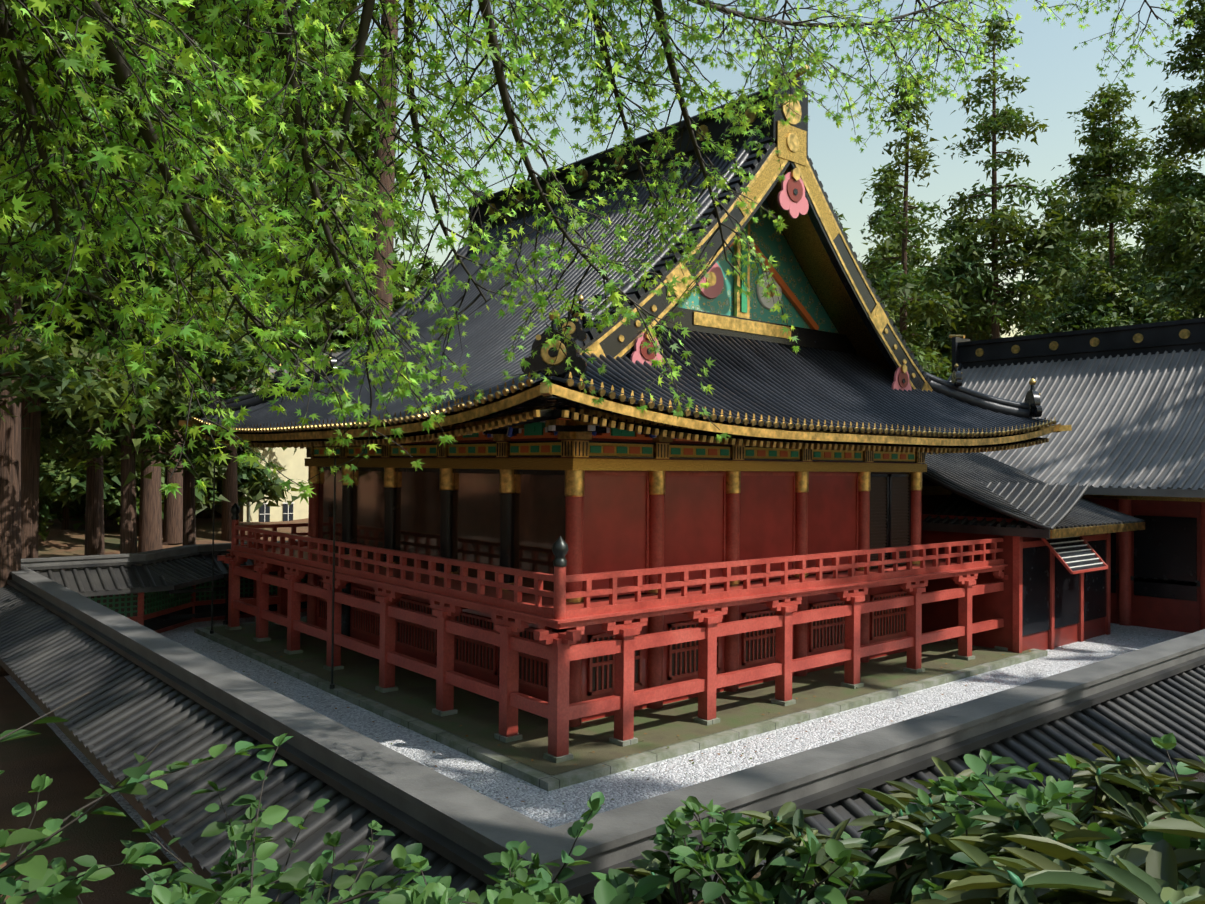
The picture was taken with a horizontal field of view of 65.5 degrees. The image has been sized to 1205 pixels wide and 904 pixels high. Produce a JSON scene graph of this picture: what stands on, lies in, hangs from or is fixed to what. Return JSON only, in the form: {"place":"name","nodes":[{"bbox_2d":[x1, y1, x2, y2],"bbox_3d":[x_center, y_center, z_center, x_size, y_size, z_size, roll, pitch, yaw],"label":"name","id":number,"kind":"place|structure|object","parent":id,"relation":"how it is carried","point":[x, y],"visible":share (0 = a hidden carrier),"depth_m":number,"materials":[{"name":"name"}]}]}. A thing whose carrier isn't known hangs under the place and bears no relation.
{"place":"outdoors","nodes":[
{"label":"outdoors","id":0,"kind":"place"},
{"bbox_2d":[0,505,1082,903],"bbox_3d":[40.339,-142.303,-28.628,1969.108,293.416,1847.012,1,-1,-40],"label":"ground","id":1,"kind":"structure","parent":0,"point":[24,761],"depth_m":12.50,"materials":[{"name":"brown soil"}]},
{"bbox_2d":[212,348,343,521],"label":"cream building","id":2,"kind":"structure","parent":1,"relation":"on","point":[294,466],"depth_m":45.71,"materials":[{"name":"beige paint"}]},
{"bbox_2d":[4,611,1189,903],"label":"yard","id":3,"kind":"structure","parent":1,"relation":"on","point":[752,719],"depth_m":16.52,"materials":[{"name":"grey gravel"}]},
{"bbox_2d":[168,580,228,624],"bbox_3d":[-11.155,4.124,25.146,2.370,1.250,0.249,1,-1,-32],"label":"fence","id":4,"kind":"object","parent":3,"relation":"on","point":[226,590],"visible":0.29,"depth_m":25.37,"materials":[{"name":"red paint"}]},
{"bbox_2d":[210,438,335,688],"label":"poles","id":5,"kind":"object","parent":3,"relation":"on","point":[332,685],"visible":0.79,"depth_m":18.20,"materials":[{"name":"brown metal"}]},
{"bbox_2d":[0,540,1204,903],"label":"fence enclosure","id":6,"kind":"object","parent":3,"relation":"on","point":[78,626],"visible":0.71,"depth_m":8.90,"materials":[{"name":"tile"}]},
{"bbox_2d":[217,503,1007,762],"bbox_3d":[0.066,3.053,23.657,14.490,3.305,14.740,1,-1,-40],"label":"veranda","id":7,"kind":"object","parent":3,"relation":"on","point":[515,611],"visible":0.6,"depth_m":17.03,"materials":[{"name":"red wood"}]},
{"bbox_2d":[305,382,926,726],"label":"building wall","id":8,"kind":"structure","parent":3,"relation":"on","point":[598,515],"depth_m":18.41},
{"bbox_2d":[306,399,924,462],"bbox_3d":[0.113,-0.247,23.261,12.300,0.903,12.400,1,-1,-40],"label":"frieze","id":9,"kind":"object","parent":8,"relation":"attached to","point":[561,428],"visible":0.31,"depth_m":17.32,"materials":[{"name":"gold metal"}]},
{"bbox_2d":[179,64,1071,445],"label":"roof","id":10,"kind":"structure","parent":8,"relation":"on","point":[855,368],"depth_m":19.55,"materials":[{"name":"black tile"}]},
{"bbox_2d":[196,406,1048,454],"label":"roof eaves","id":11,"kind":"object","parent":10,"relation":"attached to","point":[611,420],"visible":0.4,"depth_m":15.74,"materials":[{"name":"gold metal"}]},
{"bbox_2d":[892,452,1144,652],"bbox_3d":[7.967,1.438,27.719,7.005,7.050,12.635,1,-1,-40],"label":"ishinoma","id":12,"kind":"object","parent":3,"relation":"on","point":[1055,545],"visible":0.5,"depth_m":23.42,"materials":[{"name":"wood"}]},
{"bbox_2d":[0,0,1204,676],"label":"forest","id":13,"kind":"object","parent":1,"relation":"on","point":[954,282],"depth_m":45.70,"materials":[{"name":"green plant"}]},
{"bbox_2d":[0,692,1204,903],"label":"shrub","id":14,"kind":"object","parent":1,"relation":"on","point":[615,886],"depth_m":3.01,"materials":[{"name":"green plant"}]},
{"bbox_2d":[616,743,1204,903],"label":"rhododendron leaves","id":15,"kind":"object","parent":14,"relation":"attached to","point":[1130,870],"visible":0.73,"depth_m":2.78,"materials":[{"name":"green plant"}]},
{"bbox_2d":[947,318,1204,632],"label":"neighboring building","id":16,"kind":"structure","parent":1,"relation":"on","point":[1127,403],"depth_m":28.12,"materials":[{"name":"tile"}]},
{"bbox_2d":[0,0,1195,504],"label":"maple","id":17,"kind":"object","parent":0,"point":[148,308],"depth_m":3.95,"materials":[{"name":"green plant"}]},
{"bbox_2d":[185,624,1159,804],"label":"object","id":18,"kind":"object","parent":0,"point":[644,733],"visible":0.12,"depth_m":16.36,"materials":[{"name":"white stone"}]},
{"bbox_2d":[299,0,1204,337],"label":"sky","id":19,"kind":"structure","parent":0,"point":[1060,75],"materials":[{"name":"blue"}]}
]}

